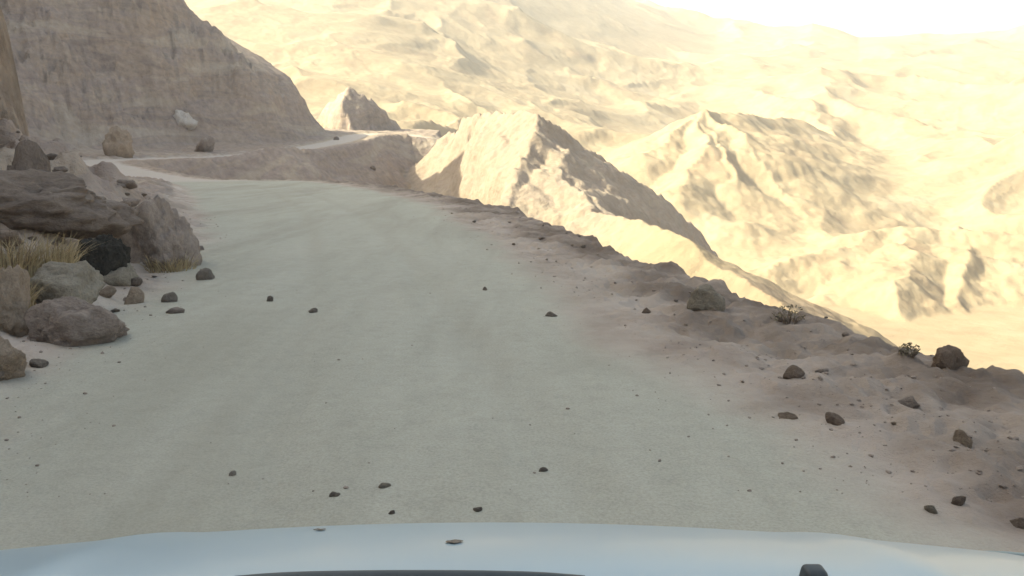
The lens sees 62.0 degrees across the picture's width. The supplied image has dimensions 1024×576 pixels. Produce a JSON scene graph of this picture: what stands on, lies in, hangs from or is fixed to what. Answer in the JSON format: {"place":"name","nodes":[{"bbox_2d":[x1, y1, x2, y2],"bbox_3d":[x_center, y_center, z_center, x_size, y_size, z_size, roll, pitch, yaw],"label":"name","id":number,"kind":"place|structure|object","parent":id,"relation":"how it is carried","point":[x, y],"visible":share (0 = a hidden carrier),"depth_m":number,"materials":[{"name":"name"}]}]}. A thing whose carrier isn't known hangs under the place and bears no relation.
{"place":"outdoors","nodes":[
{"label":"outdoors","id":0,"kind":"place"},
{"bbox_2d":[0,0,718,277],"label":"mountain","id":1,"kind":"structure","parent":0,"point":[78,78],"depth_m":152.43,"materials":[{"name":"beige stone"}]},
{"bbox_2d":[0,229,24,247],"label":"stone","id":2,"kind":"object","parent":1,"relation":"on","point":[5,233],"visible":0.66,"depth_m":10.14,"materials":[{"name":"stone"}]},
{"bbox_2d":[0,223,61,277],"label":"dry grass","id":3,"kind":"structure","parent":1,"relation":"on","point":[30,267],"depth_m":9.06,"materials":[{"name":"plant"}]},
{"bbox_2d":[46,153,57,159],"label":"stone","id":4,"kind":"object","parent":1,"relation":"on","point":[51,156],"visible":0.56,"depth_m":16.53,"materials":[{"name":"brown stone"}]},
{"bbox_2d":[0,227,107,267],"bbox_3d":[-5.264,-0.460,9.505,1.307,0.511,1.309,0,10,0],"label":"dry grass","id":5,"kind":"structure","parent":1,"relation":"on","point":[70,258],"depth_m":9.46,"materials":[{"name":"plant"}]},
{"bbox_2d":[53,166,67,171],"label":"stone","id":6,"kind":"object","parent":1,"relation":"on","point":[62,168],"visible":0.68,"depth_m":15.27,"materials":[{"name":"stone"}]},
{"bbox_2d":[102,126,134,157],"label":"boulder","id":7,"kind":"object","parent":1,"relation":"on","point":[118,141],"visible":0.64,"depth_m":125.84,"materials":[{"name":"brown stone"}]},
{"bbox_2d":[120,201,130,205],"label":"stone","id":8,"kind":"object","parent":1,"relation":"on","point":[128,202],"visible":0.08,"depth_m":15.79,"materials":[{"name":"stone"}]},
{"bbox_2d":[116,179,137,188],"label":"stone","id":9,"kind":"object","parent":1,"relation":"on","point":[130,184],"visible":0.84,"depth_m":18.48,"materials":[{"name":"stone"}]},
{"bbox_2d":[173,110,197,129],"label":"boulder","id":10,"kind":"object","parent":1,"relation":"on","point":[185,120],"visible":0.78,"depth_m":157.84,"materials":[{"name":"grey stone"}]},
{"bbox_2d":[194,134,214,151],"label":"boulder","id":11,"kind":"object","parent":1,"relation":"on","point":[206,143],"visible":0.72,"depth_m":145.81,"materials":[{"name":"brown stone"}]},
{"bbox_2d":[0,133,989,550],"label":"road","id":12,"kind":"structure","parent":0,"point":[474,397],"depth_m":5.61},
{"bbox_2d":[0,371,4,380],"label":"stone","id":13,"kind":"object","parent":12,"relation":"on","point":[2,373],"visible":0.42,"depth_m":6.35,"materials":[{"name":"stone"}]},
{"bbox_2d":[124,287,144,304],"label":"stone","id":14,"kind":"object","parent":12,"relation":"on","point":[135,295],"visible":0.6,"depth_m":9.90,"materials":[{"name":"stone"}]},
{"bbox_2d":[161,292,177,301],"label":"stone","id":15,"kind":"object","parent":12,"relation":"on","point":[170,297],"visible":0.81,"depth_m":10.00,"materials":[{"name":"grey stone"}]},
{"bbox_2d":[166,307,184,313],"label":"stone","id":16,"kind":"object","parent":12,"relation":"on","point":[174,310],"visible":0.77,"depth_m":9.26,"materials":[{"name":"grey stone"}]},
{"bbox_2d":[196,268,214,279],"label":"stone","id":17,"kind":"object","parent":12,"relation":"on","point":[205,274],"visible":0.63,"depth_m":11.77,"materials":[{"name":"brown stone"}]},
{"bbox_2d":[228,470,235,475],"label":"stone","id":18,"kind":"object","parent":12,"relation":"on","point":[232,473],"visible":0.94,"depth_m":4.54,"materials":[{"name":"grey stone"}]},
{"bbox_2d":[267,296,272,301],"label":"stone","id":19,"kind":"object","parent":12,"relation":"on","point":[269,298],"visible":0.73,"depth_m":10.06,"materials":[{"name":"grey stone"}]},
{"bbox_2d":[308,308,317,312],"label":"stone","id":20,"kind":"object","parent":12,"relation":"on","point":[313,310],"visible":0.79,"depth_m":9.38,"materials":[{"name":"grey stone"}]},
{"bbox_2d":[329,491,339,496],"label":"stone","id":21,"kind":"object","parent":12,"relation":"on","point":[333,494],"visible":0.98,"depth_m":4.20,"materials":[{"name":"grey stone"}]},
{"bbox_2d":[378,483,390,488],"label":"stone","id":22,"kind":"object","parent":12,"relation":"on","point":[383,485],"visible":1,"depth_m":4.30,"materials":[{"name":"grey stone"}]},
{"bbox_2d":[473,507,481,511],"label":"stone","id":23,"kind":"object","parent":12,"relation":"on","point":[477,509],"visible":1,"depth_m":4.00,"materials":[{"name":"grey stone"}]},
{"bbox_2d":[0,522,1023,575],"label":"car","id":24,"kind":"object","parent":12,"relation":"on","point":[503,549],"visible":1,"depth_m":1.28,"materials":[{"name":"white paint"}]},
{"bbox_2d":[446,539,462,542],"bbox_3d":[-0.090,0.395,1.330,0.023,0.007,0.022,5,11,28],"label":"leaf","id":25,"kind":"object","parent":24,"relation":"on","point":[454,541],"visible":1,"depth_m":1.33,"materials":[{"name":"grey plant"}]},
{"bbox_2d":[538,467,547,471],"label":"stone","id":26,"kind":"object","parent":12,"relation":"on","point":[542,469],"visible":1,"depth_m":4.57,"materials":[{"name":"grey stone"}]},
{"bbox_2d":[545,311,556,316],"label":"stone","id":27,"kind":"object","parent":12,"relation":"on","point":[550,314],"visible":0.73,"depth_m":8.96,"materials":[{"name":"grey stone"}]},
{"bbox_2d":[0,120,1023,552],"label":"ground","id":28,"kind":"structure","parent":0,"point":[618,322],"depth_m":6.64,"materials":[{"name":"brown soil"}]},
{"bbox_2d":[0,336,26,380],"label":"flat rock","id":29,"kind":"object","parent":28,"relation":"on","point":[13,363],"visible":0.86,"depth_m":6.38,"materials":[{"name":"brown stone"}]},
{"bbox_2d":[0,264,30,336],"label":"boulder","id":30,"kind":"object","parent":28,"relation":"on","point":[15,298],"visible":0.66,"depth_m":7.83,"materials":[{"name":"brown stone"}]},
{"bbox_2d":[29,358,48,367],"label":"stone","id":31,"kind":"object","parent":28,"relation":"on","point":[39,363],"visible":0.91,"depth_m":6.80,"materials":[{"name":"grey stone"}]},
{"bbox_2d":[28,276,54,308],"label":"dry grass","id":32,"kind":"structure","parent":28,"relation":"on","point":[33,302],"depth_m":8.51,"materials":[{"name":"plant"}]},
{"bbox_2d":[30,260,105,303],"bbox_3d":[-4.710,0.073,9.096,0.644,0.746,0.792,5,11,25],"label":"boulder","id":33,"kind":"object","parent":28,"relation":"on","point":[82,280],"visible":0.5,"depth_m":8.88,"materials":[{"name":"grey stone"}]},
{"bbox_2d":[0,168,143,239],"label":"rock ledge","id":34,"kind":"object","parent":28,"relation":"on","point":[56,202],"visible":0.94,"depth_m":11.12,"materials":[{"name":"brown stone"}]},
{"bbox_2d":[7,140,50,171],"bbox_3d":[-6.500,-1.296,11.514,0.707,1.396,0.570,1,10,7],"label":"boulder","id":35,"kind":"object","parent":34,"relation":"on","point":[29,154],"visible":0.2,"depth_m":11.41,"materials":[{"name":"stone"}]},
{"bbox_2d":[24,296,129,346],"bbox_3d":[-3.985,0.388,7.791,0.880,0.606,0.616,1,11,-19],"label":"flat rock","id":36,"kind":"object","parent":28,"relation":"on","point":[70,321],"visible":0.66,"depth_m":7.62,"materials":[{"name":"stone"}]},
{"bbox_2d":[74,233,130,275],"bbox_3d":[-5.226,-0.266,10.890,0.712,0.842,0.605,1,15,-31],"label":"boulder","id":37,"kind":"object","parent":28,"relation":"on","point":[112,254],"visible":0.52,"depth_m":10.68,"materials":[{"name":"black stone"}]},
{"bbox_2d":[99,285,116,297],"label":"stone","id":38,"kind":"object","parent":28,"relation":"on","point":[109,291],"visible":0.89,"depth_m":10.02,"materials":[{"name":"brown stone"}]},
{"bbox_2d":[103,263,138,285],"bbox_3d":[-5.018,-0.122,10.831,0.388,0.395,0.476,1,10,6],"label":"rock","id":39,"kind":"object","parent":28,"relation":"on","point":[121,276],"visible":0.52,"depth_m":10.67,"materials":[{"name":"grey stone"}]},
{"bbox_2d":[122,197,140,206],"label":"stone","id":40,"kind":"object","parent":28,"relation":"on","point":[134,201],"visible":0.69,"depth_m":17.61,"materials":[{"name":"stone"}]},
{"bbox_2d":[131,277,142,285],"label":"stone","id":41,"kind":"object","parent":28,"relation":"on","point":[136,281],"visible":0.78,"depth_m":10.86,"materials":[{"name":"grey stone"}]},
{"bbox_2d":[117,194,201,269],"bbox_3d":[-5.636,-0.670,13.389,1.413,1.744,1.554,-6,19,-26],"label":"boulder","id":42,"kind":"object","parent":28,"relation":"on","point":[165,229],"visible":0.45,"depth_m":12.85,"materials":[{"name":"brown stone"}]},
{"bbox_2d":[136,251,203,272],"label":"dry grass","id":43,"kind":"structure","parent":28,"relation":"on","point":[181,265],"depth_m":12.71,"materials":[{"name":"plant"}]},
{"bbox_2d":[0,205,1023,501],"bbox_3d":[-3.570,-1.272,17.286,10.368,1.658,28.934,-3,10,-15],"label":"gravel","id":44,"kind":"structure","parent":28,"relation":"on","point":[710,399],"depth_m":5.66,"materials":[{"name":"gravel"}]},
{"bbox_2d":[642,307,650,313],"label":"stone","id":45,"kind":"object","parent":28,"relation":"on","point":[646,310],"visible":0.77,"depth_m":8.97,"materials":[{"name":"stone"}]},
{"bbox_2d":[687,284,725,310],"bbox_3d":[2.106,0.154,9.252,0.422,0.426,0.358,-4,16,9],"label":"boulder","id":46,"kind":"object","parent":28,"relation":"on","point":[705,297],"visible":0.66,"depth_m":9.13,"materials":[{"name":"grey stone"}]},
{"bbox_2d":[770,304,804,324],"bbox_3d":[2.752,0.269,8.480,0.350,0.205,0.399,0,10,0],"label":"shrub","id":47,"kind":"object","parent":28,"relation":"on","point":[789,316],"visible":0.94,"depth_m":8.49,"materials":[{"name":"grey plant"}]},
{"bbox_2d":[778,412,797,419],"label":"stone","id":48,"kind":"object","parent":28,"relation":"on","point":[786,415],"visible":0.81,"depth_m":5.38,"materials":[{"name":"brown stone"}]},
{"bbox_2d":[783,365,804,378],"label":"stone","id":49,"kind":"object","parent":28,"relation":"on","point":[793,371],"visible":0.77,"depth_m":6.17,"materials":[{"name":"brown stone"}]},
{"bbox_2d":[815,369,828,372],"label":"stone","id":50,"kind":"object","parent":28,"relation":"on","point":[822,370],"visible":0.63,"depth_m":6.58,"materials":[{"name":"grey stone"}]},
{"bbox_2d":[825,412,844,425],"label":"stone","id":51,"kind":"object","parent":28,"relation":"on","point":[833,418],"visible":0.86,"depth_m":5.22,"materials":[{"name":"brown stone"}]},
{"bbox_2d":[897,396,919,408],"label":"stone","id":52,"kind":"object","parent":28,"relation":"on","point":[910,401],"visible":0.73,"depth_m":5.62,"materials":[{"name":"grey stone"}]},
{"bbox_2d":[896,342,922,358],"bbox_3d":[3.168,0.495,6.804,0.221,0.141,0.250,9,13,41],"label":"shrub","id":53,"kind":"object","parent":28,"relation":"on","point":[915,352],"visible":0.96,"depth_m":6.78,"materials":[{"name":"grey plant"}]},
{"bbox_2d":[924,505,937,513],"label":"stone","id":54,"kind":"object","parent":28,"relation":"on","point":[930,509],"visible":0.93,"depth_m":4.00,"materials":[{"name":"grey stone"}]},
{"bbox_2d":[931,345,969,369],"bbox_3d":[3.426,0.604,6.650,0.288,0.303,0.199,0,10,-1],"label":"flat rock","id":55,"kind":"object","parent":28,"relation":"on","point":[950,357],"visible":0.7,"depth_m":6.58,"materials":[{"name":"brown stone"}]},
{"bbox_2d":[951,496,965,505],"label":"stone","id":56,"kind":"object","parent":28,"relation":"on","point":[958,500],"visible":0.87,"depth_m":4.10,"materials":[{"name":"brown stone"}]},
{"bbox_2d":[952,429,972,448],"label":"stone","id":57,"kind":"object","parent":28,"relation":"on","point":[962,437],"visible":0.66,"depth_m":4.86,"materials":[{"name":"brown stone"}]},
{"bbox_2d":[1010,517,1023,528],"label":"stone","id":58,"kind":"object","parent":28,"relation":"on","point":[1018,523],"visible":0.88,"depth_m":3.97,"materials":[{"name":"brown stone"}]},
{"bbox_2d":[184,0,1023,373],"bbox_3d":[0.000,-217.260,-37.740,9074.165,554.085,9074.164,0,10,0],"label":"hills","id":59,"kind":"structure","parent":0,"point":[866,186],"depth_m":610.32,"materials":[{"name":"beige stone"}]},
{"bbox_2d":[650,0,1023,36],"label":"sky","id":60,"kind":"structure","parent":0,"point":[858,18],"materials":[{"name":"white"}]}
]}

